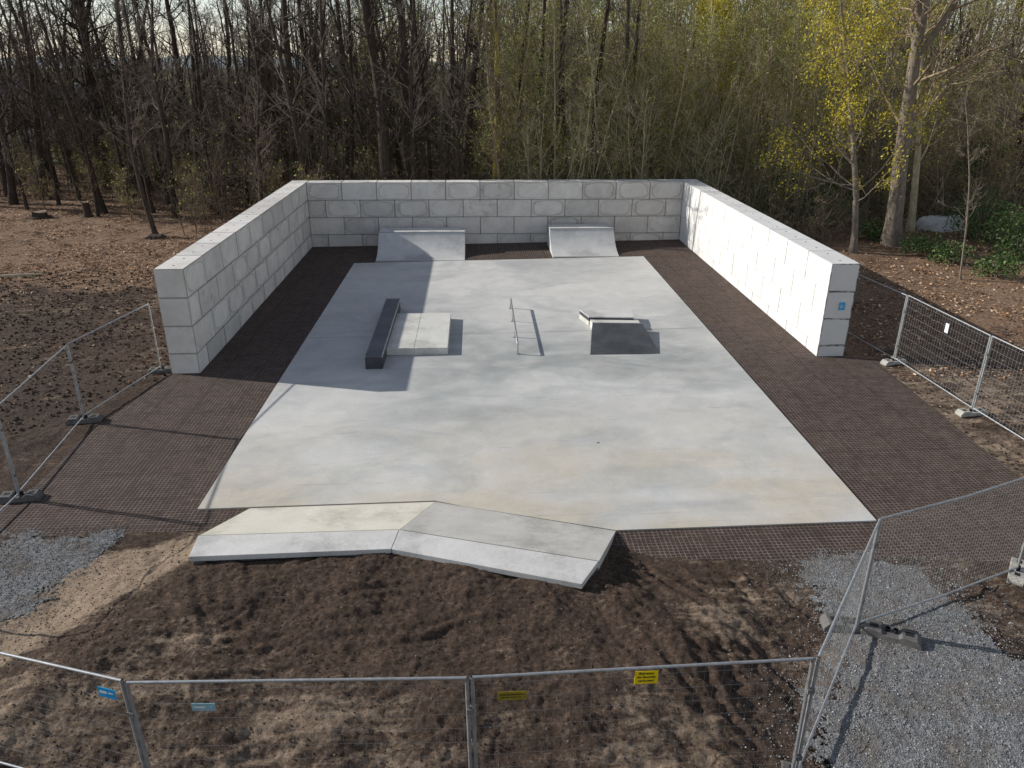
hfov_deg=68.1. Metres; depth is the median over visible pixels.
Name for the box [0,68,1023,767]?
ground
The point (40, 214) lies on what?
tree stump
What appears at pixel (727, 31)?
slender tree
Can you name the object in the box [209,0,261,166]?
slender tree
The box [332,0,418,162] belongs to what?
bare tree
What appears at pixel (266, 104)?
bare tree
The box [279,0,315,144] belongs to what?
slender tree
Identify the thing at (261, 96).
slender tree
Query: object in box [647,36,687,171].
slender tree
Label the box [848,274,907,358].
site fence
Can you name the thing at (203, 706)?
company sign
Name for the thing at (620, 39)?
bare tree
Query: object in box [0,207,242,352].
fallen twigs
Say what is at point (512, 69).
slender tree
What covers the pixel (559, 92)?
dark trunk tree
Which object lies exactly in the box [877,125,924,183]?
twiggy shrub
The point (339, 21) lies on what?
bare tree
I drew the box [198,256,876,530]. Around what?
skate court
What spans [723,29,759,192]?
slender tree
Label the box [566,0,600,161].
slender tree
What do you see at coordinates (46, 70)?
slender tree
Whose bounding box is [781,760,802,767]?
ballast block
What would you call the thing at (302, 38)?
bare tree
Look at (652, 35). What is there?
slender tree
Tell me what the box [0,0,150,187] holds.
bare tree
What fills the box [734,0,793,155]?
slender tree
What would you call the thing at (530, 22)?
slender tree
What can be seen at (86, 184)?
twiggy shrub
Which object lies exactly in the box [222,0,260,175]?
slender tree
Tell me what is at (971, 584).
site fence
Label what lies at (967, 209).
sapling tree
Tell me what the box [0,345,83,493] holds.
site fence
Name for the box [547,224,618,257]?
quarter pipe
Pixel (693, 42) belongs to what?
bare tree
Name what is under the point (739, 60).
slender tree
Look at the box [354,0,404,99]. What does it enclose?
bare tree
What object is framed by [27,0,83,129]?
bare tree
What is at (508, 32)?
bare tree
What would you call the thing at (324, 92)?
dark trunk tree
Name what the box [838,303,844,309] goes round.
notice sign
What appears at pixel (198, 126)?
slender tree
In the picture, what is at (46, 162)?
bare tree
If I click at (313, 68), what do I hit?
slender tree
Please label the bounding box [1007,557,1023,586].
ballast block
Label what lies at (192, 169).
twiggy shrub
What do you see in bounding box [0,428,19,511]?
site fence
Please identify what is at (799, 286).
concrete block wall
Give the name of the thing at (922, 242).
evergreen bush
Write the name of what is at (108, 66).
bare tree
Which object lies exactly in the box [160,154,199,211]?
twiggy shrub
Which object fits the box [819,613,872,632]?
ballast block
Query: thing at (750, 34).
slender tree
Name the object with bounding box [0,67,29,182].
slender tree
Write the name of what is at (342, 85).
slender tree
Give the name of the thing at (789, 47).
slender tree
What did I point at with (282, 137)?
slender tree
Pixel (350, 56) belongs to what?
dark trunk tree
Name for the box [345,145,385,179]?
twiggy shrub
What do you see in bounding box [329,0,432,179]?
bare tree
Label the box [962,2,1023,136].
bare tree
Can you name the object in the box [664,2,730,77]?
bare tree
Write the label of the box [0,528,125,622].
gravel path
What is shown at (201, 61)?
slender tree
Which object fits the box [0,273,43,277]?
fallen log
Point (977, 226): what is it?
evergreen bush
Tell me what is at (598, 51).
slender tree
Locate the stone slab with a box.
[916,214,964,232]
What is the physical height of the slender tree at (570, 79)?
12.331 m
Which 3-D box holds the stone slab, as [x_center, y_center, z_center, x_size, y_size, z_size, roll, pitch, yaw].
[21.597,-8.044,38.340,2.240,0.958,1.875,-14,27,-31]
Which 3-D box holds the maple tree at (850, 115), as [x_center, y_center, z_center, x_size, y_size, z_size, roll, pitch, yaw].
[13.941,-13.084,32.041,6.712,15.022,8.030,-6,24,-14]
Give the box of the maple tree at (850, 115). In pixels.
[753,0,953,252]
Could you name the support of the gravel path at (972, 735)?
on the ground
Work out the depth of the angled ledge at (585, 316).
24.83 m
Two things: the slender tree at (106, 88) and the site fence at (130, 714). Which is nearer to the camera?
the site fence at (130, 714)
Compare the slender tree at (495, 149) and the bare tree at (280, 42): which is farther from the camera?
the bare tree at (280, 42)
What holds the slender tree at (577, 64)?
on the ground
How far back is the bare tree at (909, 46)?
60.06 m
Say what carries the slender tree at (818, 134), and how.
on the ground
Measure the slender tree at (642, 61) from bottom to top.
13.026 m
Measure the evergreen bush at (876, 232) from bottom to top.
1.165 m
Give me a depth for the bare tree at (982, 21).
53.98 m
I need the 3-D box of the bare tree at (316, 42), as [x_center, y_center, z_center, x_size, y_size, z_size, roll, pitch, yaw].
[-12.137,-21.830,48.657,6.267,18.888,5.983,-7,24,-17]
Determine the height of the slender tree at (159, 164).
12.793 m
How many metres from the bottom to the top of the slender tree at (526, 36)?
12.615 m
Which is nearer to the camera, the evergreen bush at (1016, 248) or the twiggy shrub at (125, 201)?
the evergreen bush at (1016, 248)
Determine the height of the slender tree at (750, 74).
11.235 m
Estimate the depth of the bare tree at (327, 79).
61.94 m
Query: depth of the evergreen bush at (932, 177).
46.09 m
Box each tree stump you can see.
[29,210,52,219]
[81,201,93,217]
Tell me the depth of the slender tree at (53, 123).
57.16 m
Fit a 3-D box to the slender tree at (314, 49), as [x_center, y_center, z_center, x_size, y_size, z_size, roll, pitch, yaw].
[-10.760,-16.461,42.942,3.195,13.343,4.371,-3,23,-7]
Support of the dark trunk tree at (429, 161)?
on the ground
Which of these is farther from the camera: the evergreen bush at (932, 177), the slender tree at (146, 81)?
the slender tree at (146, 81)
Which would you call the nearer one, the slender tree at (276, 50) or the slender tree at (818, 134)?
the slender tree at (818, 134)
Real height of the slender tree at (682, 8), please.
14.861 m
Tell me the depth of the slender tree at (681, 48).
45.91 m
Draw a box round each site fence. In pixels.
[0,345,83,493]
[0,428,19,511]
[0,651,146,767]
[66,303,161,417]
[124,676,474,767]
[470,657,814,767]
[795,518,881,767]
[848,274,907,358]
[858,477,1023,625]
[894,295,991,408]
[972,335,1023,439]
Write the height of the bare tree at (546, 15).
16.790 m
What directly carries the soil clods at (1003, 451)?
on the ground
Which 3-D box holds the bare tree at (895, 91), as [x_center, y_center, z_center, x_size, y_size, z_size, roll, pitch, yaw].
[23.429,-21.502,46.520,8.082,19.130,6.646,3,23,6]
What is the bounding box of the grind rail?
[509,298,519,354]
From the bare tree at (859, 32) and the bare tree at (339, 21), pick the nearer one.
the bare tree at (339, 21)
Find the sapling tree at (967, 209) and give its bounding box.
[936,93,988,279]
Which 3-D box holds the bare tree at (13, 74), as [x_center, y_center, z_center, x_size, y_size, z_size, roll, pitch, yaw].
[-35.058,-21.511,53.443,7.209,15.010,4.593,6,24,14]
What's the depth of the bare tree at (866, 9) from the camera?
51.20 m
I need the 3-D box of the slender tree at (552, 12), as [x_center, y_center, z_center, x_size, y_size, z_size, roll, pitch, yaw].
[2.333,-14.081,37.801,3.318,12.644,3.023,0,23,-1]
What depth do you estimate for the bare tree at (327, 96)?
54.61 m
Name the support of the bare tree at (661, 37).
on the ground
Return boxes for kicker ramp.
[590,319,659,354]
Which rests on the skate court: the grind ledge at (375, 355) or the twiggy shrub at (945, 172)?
the grind ledge at (375, 355)
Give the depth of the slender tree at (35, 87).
49.71 m
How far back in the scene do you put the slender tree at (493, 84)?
43.77 m
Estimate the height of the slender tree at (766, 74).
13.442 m
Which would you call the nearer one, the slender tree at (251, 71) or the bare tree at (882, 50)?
the slender tree at (251, 71)
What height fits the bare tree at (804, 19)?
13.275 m
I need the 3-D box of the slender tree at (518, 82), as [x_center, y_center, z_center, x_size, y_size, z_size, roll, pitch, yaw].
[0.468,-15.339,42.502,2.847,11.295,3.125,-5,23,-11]
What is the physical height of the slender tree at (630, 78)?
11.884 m
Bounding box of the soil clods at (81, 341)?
[0,269,169,434]
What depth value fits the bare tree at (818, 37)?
42.32 m
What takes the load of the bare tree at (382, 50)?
on the ground
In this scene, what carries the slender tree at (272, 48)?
on the ground
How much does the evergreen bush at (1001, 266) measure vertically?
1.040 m
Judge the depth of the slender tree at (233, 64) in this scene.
52.41 m
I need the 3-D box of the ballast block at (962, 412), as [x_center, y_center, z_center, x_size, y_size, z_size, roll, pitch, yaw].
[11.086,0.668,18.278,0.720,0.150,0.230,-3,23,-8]
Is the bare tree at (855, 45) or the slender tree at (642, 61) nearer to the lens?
the slender tree at (642, 61)
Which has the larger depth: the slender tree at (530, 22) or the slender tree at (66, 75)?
the slender tree at (66, 75)
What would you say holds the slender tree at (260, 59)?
on the ground
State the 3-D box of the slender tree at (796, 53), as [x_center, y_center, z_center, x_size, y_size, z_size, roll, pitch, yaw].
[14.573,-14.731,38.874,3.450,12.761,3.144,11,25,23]
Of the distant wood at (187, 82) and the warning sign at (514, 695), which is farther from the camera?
the distant wood at (187, 82)
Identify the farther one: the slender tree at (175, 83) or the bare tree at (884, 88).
the slender tree at (175, 83)
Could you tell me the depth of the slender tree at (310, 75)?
46.92 m
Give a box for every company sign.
[97,686,116,699]
[191,703,215,710]
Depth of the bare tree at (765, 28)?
61.63 m
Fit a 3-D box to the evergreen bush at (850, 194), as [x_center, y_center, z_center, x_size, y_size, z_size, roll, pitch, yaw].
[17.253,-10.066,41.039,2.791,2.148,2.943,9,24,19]
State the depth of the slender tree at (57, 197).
45.31 m
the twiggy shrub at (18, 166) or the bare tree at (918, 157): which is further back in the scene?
the twiggy shrub at (18, 166)
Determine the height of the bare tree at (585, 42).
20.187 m
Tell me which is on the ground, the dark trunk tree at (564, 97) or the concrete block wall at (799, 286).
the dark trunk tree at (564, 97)
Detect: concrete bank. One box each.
[189,502,434,564]
[392,502,615,588]
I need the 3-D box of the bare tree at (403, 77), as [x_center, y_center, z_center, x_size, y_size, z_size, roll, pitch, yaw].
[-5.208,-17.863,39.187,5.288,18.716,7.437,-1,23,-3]
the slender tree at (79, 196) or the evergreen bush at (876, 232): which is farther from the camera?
the slender tree at (79, 196)
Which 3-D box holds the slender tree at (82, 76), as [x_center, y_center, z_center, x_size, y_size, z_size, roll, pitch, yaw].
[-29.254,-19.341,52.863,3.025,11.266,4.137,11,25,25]
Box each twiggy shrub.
[2,135,34,189]
[15,154,56,209]
[64,148,94,190]
[75,158,116,203]
[96,129,127,194]
[107,167,145,219]
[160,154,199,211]
[166,132,200,187]
[173,163,213,223]
[177,152,206,198]
[224,143,276,203]
[263,157,293,194]
[293,161,333,179]
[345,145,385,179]
[453,146,492,179]
[470,166,491,179]
[745,160,785,215]
[800,138,849,201]
[831,143,867,196]
[858,154,882,197]
[860,154,911,214]
[873,163,911,222]
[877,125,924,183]
[881,136,929,188]
[919,143,965,212]
[964,130,1003,189]
[975,142,1014,190]
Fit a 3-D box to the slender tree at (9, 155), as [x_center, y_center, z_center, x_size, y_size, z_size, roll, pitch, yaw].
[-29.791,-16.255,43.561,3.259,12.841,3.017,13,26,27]
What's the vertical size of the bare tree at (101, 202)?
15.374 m
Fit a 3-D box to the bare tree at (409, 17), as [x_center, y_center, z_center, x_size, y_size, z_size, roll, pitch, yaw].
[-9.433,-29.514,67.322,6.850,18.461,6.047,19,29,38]
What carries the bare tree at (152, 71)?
on the ground
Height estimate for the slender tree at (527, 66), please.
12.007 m
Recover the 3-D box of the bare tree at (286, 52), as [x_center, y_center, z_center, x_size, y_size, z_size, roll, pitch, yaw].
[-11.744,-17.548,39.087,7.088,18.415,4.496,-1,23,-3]
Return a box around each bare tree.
[0,0,49,184]
[0,0,79,182]
[0,0,94,199]
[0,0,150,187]
[0,1,38,175]
[0,2,42,204]
[0,2,70,178]
[0,63,37,196]
[15,0,108,213]
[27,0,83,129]
[32,0,102,164]
[59,0,153,190]
[63,0,131,165]
[64,0,169,197]
[67,0,185,200]
[81,0,116,112]
[97,0,145,149]
[108,0,150,151]
[111,0,231,199]
[113,0,204,217]
[119,0,185,202]
[125,1,181,164]
[153,0,231,204]
[171,0,222,209]
[180,10,218,153]
[190,0,275,197]
[206,0,242,114]
[219,0,324,179]
[221,0,281,202]
[227,0,311,190]
[231,0,290,85]
[232,0,293,124]
[233,6,298,122]
[241,0,300,139]
[254,0,365,179]
[263,0,359,179]
[272,0,362,97]
[294,7,343,179]
[295,0,352,160]
[299,0,400,178]
[307,1,398,176]
[326,0,361,99]
[327,0,449,179]
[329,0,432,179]
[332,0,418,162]
[338,0,418,121]
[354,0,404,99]
[364,0,456,179]
[378,0,435,158]
[431,0,528,179]
[432,0,514,179]
[443,0,511,142]
[484,4,529,80]
[489,0,575,178]
[519,0,583,176]
[534,0,666,173]
[563,0,609,112]
[584,1,670,126]
[603,0,691,104]
[624,0,691,136]
[646,1,711,172]
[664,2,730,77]
[666,0,769,190]
[705,0,786,100]
[713,0,848,115]
[729,0,774,123]
[747,0,844,201]
[751,0,847,128]
[765,0,839,184]
[796,0,893,134]
[804,0,894,157]
[809,0,877,86]
[811,2,880,90]
[814,0,896,143]
[828,0,963,191]
[833,0,965,211]
[850,0,1023,246]
[852,0,932,137]
[857,0,960,129]
[860,6,900,103]
[879,0,961,232]
[916,0,1023,167]
[948,0,1023,213]
[959,0,1023,129]
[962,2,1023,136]
[982,2,1023,107]
[1010,0,1023,120]
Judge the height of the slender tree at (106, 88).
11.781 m
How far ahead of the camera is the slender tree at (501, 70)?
43.97 m
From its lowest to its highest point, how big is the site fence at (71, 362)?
1.967 m
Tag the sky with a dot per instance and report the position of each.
(179, 27)
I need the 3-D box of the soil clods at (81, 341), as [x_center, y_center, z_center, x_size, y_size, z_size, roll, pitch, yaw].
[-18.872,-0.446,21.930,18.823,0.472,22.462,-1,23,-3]
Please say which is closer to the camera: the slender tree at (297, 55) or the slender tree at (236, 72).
the slender tree at (236, 72)
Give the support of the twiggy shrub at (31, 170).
on the ground
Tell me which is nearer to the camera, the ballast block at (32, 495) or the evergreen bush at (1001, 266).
the ballast block at (32, 495)
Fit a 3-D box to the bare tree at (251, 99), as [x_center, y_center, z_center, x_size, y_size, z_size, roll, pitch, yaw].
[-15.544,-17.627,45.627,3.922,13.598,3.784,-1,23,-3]
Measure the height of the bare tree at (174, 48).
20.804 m
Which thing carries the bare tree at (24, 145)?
on the ground
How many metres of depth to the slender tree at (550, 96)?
38.15 m
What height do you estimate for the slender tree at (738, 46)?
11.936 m
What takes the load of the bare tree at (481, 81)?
on the ground
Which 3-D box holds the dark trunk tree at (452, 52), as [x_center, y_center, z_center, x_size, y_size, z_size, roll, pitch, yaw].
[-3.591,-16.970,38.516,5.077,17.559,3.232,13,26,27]
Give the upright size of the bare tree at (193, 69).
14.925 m
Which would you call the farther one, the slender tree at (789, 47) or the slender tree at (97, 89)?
the slender tree at (97, 89)
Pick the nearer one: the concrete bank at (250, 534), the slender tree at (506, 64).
the concrete bank at (250, 534)
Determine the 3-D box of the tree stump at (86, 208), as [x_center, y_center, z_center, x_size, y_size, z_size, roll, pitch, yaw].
[-24.625,-10.082,43.882,0.656,0.999,0.700,-1,23,-3]
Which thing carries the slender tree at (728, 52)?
on the ground
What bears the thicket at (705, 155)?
on the ground
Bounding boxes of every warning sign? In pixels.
[497,691,526,700]
[634,670,658,683]
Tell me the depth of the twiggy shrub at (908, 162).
43.68 m
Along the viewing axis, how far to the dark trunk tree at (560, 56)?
39.04 m
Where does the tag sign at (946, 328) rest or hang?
attached to the site fence at (982, 365)
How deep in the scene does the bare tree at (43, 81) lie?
53.50 m
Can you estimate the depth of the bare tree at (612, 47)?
50.19 m
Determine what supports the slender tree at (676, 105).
on the ground
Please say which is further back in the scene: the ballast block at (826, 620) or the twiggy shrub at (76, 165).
the twiggy shrub at (76, 165)
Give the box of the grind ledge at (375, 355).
[364,298,400,368]
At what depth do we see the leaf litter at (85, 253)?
36.56 m
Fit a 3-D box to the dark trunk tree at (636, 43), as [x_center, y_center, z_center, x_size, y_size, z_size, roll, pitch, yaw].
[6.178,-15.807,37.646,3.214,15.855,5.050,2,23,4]
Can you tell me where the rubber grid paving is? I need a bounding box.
[0,239,1023,562]
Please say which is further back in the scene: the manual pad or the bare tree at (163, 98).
the bare tree at (163, 98)
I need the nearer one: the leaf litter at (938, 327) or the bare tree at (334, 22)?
the leaf litter at (938, 327)
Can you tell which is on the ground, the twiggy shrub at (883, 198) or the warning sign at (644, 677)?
the twiggy shrub at (883, 198)
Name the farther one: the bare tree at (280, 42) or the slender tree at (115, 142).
the bare tree at (280, 42)
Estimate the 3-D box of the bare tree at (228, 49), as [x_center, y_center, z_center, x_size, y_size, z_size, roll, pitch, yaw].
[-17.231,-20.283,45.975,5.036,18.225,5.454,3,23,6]
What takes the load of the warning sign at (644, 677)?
attached to the site fence at (809, 689)
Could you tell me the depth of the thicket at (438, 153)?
40.34 m
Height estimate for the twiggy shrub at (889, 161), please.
3.736 m
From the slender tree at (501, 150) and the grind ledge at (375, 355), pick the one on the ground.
the slender tree at (501, 150)
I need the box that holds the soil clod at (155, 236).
[144,234,166,239]
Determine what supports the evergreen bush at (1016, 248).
on the ground
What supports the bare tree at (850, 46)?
on the ground
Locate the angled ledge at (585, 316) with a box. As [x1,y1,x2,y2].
[579,310,633,324]
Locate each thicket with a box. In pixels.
[0,98,343,201]
[144,60,544,234]
[476,10,881,225]
[660,30,1023,228]
[697,161,1023,245]
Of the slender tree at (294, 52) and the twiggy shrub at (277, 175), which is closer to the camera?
the twiggy shrub at (277, 175)
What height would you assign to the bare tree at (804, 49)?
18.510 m
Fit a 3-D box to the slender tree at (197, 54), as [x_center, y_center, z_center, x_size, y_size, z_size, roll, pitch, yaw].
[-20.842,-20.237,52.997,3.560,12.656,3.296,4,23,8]
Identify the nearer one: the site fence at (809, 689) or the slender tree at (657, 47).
the site fence at (809, 689)
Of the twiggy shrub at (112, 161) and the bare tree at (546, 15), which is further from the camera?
the twiggy shrub at (112, 161)
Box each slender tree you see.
[0,0,71,191]
[0,1,103,200]
[0,6,52,187]
[0,10,30,139]
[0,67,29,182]
[0,84,41,209]
[2,5,64,187]
[7,0,76,204]
[14,7,83,154]
[16,8,75,179]
[33,0,100,187]
[42,22,108,216]
[46,1,102,183]
[56,0,156,209]
[61,19,116,185]
[62,6,112,181]
[63,4,127,165]
[80,2,130,167]
[84,11,139,160]
[88,0,174,212]
[93,25,138,184]
[104,0,188,181]
[105,0,173,205]
[115,0,173,182]
[120,0,182,154]
[130,34,175,180]
[156,2,235,214]
[163,17,199,152]
[176,0,226,196]
[177,5,222,163]
[179,0,234,170]
[179,0,243,205]
[185,0,238,199]
[196,0,287,210]
[197,5,239,160]
[201,21,234,180]
[202,0,286,200]
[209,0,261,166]
[209,1,255,137]
[216,0,259,156]
[218,3,258,129]
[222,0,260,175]
[224,0,288,200]
[233,32,253,140]
[234,0,279,186]
[236,1,273,190]
[237,0,299,182]
[245,2,304,184]
[252,1,287,155]
[271,0,300,144]
[275,0,318,121]
[278,1,342,157]
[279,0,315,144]
[286,0,326,174]
[290,3,317,134]
[292,0,348,178]
[328,2,365,146]
[331,5,362,166]
[450,0,534,179]
[454,0,551,179]
[474,0,518,135]
[474,0,525,161]
[480,24,521,166]
[481,9,529,161]
[489,0,541,174]
[489,0,548,179]
[491,0,562,178]
[491,18,516,166]
[498,15,546,158]
[501,7,534,176]
[503,0,562,128]
[517,0,561,162]
[521,15,576,179]
[526,0,590,179]
[526,12,570,159]
[539,16,583,159]
[546,1,599,172]
[550,0,611,172]
[555,0,641,179]
[556,10,587,100]
[560,28,610,163]
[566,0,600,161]
[570,0,615,168]
[571,0,640,170]
[590,0,681,149]
[591,0,661,179]
[592,0,634,157]
[605,1,660,161]
[607,0,664,175]
[611,0,685,178]
[613,0,666,167]
[613,0,682,176]
[623,0,680,177]
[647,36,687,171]
[649,0,697,137]
[649,0,716,177]
[650,0,709,178]
[664,0,712,141]
[680,2,729,180]
[681,0,716,117]
[681,0,739,164]
[685,0,743,135]
[685,12,740,177]
[696,0,772,173]
[702,3,737,123]
[708,0,807,201]
[712,2,759,164]
[718,0,782,189]
[719,0,785,191]
[722,0,763,168]
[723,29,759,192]
[733,0,762,144]
[733,7,783,167]
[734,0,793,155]
[751,0,840,215]
[762,0,825,210]
[762,0,840,173]
[782,0,858,203]
[791,0,851,217]
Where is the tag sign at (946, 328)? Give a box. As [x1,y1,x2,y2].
[944,323,949,332]
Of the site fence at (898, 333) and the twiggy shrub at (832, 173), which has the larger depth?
the twiggy shrub at (832, 173)
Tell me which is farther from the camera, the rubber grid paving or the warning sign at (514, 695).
the rubber grid paving
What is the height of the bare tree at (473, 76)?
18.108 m
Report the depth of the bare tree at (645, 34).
50.95 m
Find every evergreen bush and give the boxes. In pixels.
[174,161,212,181]
[805,177,852,218]
[858,217,884,242]
[898,228,955,254]
[908,155,963,198]
[927,239,977,265]
[937,136,1010,203]
[942,187,1023,245]
[970,251,1023,279]
[981,113,1023,187]
[982,207,1023,261]
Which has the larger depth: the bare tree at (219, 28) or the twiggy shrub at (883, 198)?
the bare tree at (219, 28)
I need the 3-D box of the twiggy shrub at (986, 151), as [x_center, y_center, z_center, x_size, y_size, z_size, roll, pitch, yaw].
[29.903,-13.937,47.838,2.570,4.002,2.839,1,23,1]
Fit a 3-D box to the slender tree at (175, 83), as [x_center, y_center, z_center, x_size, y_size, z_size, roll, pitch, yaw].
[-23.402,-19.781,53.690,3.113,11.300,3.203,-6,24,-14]
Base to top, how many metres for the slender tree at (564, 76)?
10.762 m
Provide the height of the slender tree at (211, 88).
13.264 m
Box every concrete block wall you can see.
[153,180,311,373]
[306,179,683,246]
[679,179,859,355]
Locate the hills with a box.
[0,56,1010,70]
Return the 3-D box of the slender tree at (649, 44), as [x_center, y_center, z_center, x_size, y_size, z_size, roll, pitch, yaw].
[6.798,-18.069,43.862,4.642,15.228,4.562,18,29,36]
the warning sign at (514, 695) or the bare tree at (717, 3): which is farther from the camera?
the bare tree at (717, 3)
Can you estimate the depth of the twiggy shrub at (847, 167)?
42.35 m
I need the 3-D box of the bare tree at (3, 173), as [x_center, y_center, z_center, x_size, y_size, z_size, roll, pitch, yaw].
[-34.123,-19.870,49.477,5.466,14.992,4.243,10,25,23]
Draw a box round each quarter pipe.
[375,227,464,262]
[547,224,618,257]
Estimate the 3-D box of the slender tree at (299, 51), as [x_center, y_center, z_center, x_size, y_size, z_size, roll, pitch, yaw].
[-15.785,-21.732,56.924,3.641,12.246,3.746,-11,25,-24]
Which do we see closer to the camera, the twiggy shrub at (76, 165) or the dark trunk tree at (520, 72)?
the dark trunk tree at (520, 72)
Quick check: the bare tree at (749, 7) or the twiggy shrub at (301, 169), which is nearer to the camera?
the twiggy shrub at (301, 169)
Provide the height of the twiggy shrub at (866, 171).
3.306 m
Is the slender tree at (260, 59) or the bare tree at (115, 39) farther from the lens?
the bare tree at (115, 39)
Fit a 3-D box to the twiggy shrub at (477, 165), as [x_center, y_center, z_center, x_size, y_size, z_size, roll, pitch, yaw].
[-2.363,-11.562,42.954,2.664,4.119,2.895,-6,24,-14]
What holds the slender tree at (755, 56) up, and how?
on the ground
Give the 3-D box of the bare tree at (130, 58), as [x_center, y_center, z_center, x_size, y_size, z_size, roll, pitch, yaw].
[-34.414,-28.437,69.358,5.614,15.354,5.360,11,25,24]
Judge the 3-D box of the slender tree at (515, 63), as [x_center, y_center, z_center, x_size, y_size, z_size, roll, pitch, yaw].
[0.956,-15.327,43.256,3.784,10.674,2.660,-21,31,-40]
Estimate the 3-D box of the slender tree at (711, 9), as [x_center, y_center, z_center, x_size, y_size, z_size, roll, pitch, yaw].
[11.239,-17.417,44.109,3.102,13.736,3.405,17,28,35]
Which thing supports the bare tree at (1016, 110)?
on the ground
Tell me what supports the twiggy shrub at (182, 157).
on the ground
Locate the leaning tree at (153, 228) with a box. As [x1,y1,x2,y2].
[99,46,158,233]
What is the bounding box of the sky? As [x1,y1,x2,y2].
[0,0,1023,64]
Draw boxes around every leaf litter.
[0,178,334,385]
[782,193,1023,379]
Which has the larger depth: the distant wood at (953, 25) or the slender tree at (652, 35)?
the distant wood at (953, 25)
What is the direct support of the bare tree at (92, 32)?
on the ground
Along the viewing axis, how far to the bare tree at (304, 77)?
43.50 m
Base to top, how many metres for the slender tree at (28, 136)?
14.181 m
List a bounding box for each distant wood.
[0,0,380,165]
[303,0,1023,171]
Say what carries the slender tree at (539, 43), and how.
on the ground
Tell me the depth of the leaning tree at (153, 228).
36.71 m
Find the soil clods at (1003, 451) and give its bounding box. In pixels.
[881,322,1023,475]
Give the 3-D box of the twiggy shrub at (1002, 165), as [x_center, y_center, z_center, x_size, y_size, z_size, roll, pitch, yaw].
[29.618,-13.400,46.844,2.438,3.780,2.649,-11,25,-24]
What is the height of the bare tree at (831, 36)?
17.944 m
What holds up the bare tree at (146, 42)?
on the ground
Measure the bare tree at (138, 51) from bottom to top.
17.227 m
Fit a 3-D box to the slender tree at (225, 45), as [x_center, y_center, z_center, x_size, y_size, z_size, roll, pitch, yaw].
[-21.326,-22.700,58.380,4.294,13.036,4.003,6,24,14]
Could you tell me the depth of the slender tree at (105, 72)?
56.35 m
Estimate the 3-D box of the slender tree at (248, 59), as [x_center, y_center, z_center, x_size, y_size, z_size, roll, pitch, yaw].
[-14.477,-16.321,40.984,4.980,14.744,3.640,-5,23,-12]
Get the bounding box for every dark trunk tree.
[242,0,333,179]
[262,0,344,179]
[298,0,364,179]
[313,0,377,178]
[359,0,454,179]
[389,0,462,179]
[394,0,474,179]
[426,0,496,179]
[478,0,552,177]
[486,0,582,179]
[492,0,584,179]
[529,0,586,126]
[543,0,604,179]
[564,0,626,179]
[589,0,685,176]
[607,0,667,178]
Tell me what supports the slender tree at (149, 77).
on the ground
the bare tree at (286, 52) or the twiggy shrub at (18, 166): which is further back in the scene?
the twiggy shrub at (18, 166)
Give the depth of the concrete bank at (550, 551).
12.90 m
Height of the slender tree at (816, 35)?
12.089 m
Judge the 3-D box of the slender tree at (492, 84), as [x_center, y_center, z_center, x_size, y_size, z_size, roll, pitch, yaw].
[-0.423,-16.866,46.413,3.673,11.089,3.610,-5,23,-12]
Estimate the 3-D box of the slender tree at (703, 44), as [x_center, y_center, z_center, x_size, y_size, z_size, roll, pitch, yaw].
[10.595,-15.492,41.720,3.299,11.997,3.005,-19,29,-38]
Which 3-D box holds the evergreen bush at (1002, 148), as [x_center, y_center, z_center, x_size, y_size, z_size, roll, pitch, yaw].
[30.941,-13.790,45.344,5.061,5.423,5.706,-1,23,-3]
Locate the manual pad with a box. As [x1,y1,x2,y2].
[386,313,450,354]
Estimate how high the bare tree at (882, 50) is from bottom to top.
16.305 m
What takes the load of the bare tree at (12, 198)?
on the ground
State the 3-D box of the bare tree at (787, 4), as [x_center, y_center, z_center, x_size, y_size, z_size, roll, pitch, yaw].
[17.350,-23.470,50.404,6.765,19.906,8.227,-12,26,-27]
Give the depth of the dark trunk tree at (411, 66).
36.45 m
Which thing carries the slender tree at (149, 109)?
on the ground
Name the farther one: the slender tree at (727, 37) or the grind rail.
the slender tree at (727, 37)
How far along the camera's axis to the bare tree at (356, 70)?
53.70 m
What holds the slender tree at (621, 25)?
on the ground
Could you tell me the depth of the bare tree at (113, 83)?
47.43 m
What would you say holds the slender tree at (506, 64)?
on the ground
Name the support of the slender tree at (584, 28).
on the ground
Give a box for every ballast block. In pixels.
[0,489,43,503]
[65,413,103,424]
[147,366,171,373]
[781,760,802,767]
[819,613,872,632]
[860,618,921,650]
[880,357,906,365]
[955,407,987,416]
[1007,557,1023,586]
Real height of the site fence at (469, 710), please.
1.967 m
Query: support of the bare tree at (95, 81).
on the ground
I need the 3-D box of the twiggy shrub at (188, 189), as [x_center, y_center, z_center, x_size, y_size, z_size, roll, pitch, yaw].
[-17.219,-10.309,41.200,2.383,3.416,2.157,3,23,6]
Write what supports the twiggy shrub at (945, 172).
on the ground
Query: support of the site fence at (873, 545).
on the gravel path at (972, 735)
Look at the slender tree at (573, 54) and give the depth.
45.44 m
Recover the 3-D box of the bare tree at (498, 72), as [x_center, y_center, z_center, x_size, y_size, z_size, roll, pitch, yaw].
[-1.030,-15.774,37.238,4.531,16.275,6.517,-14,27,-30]
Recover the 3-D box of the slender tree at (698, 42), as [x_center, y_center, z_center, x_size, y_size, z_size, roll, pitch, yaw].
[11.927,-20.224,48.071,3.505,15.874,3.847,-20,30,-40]

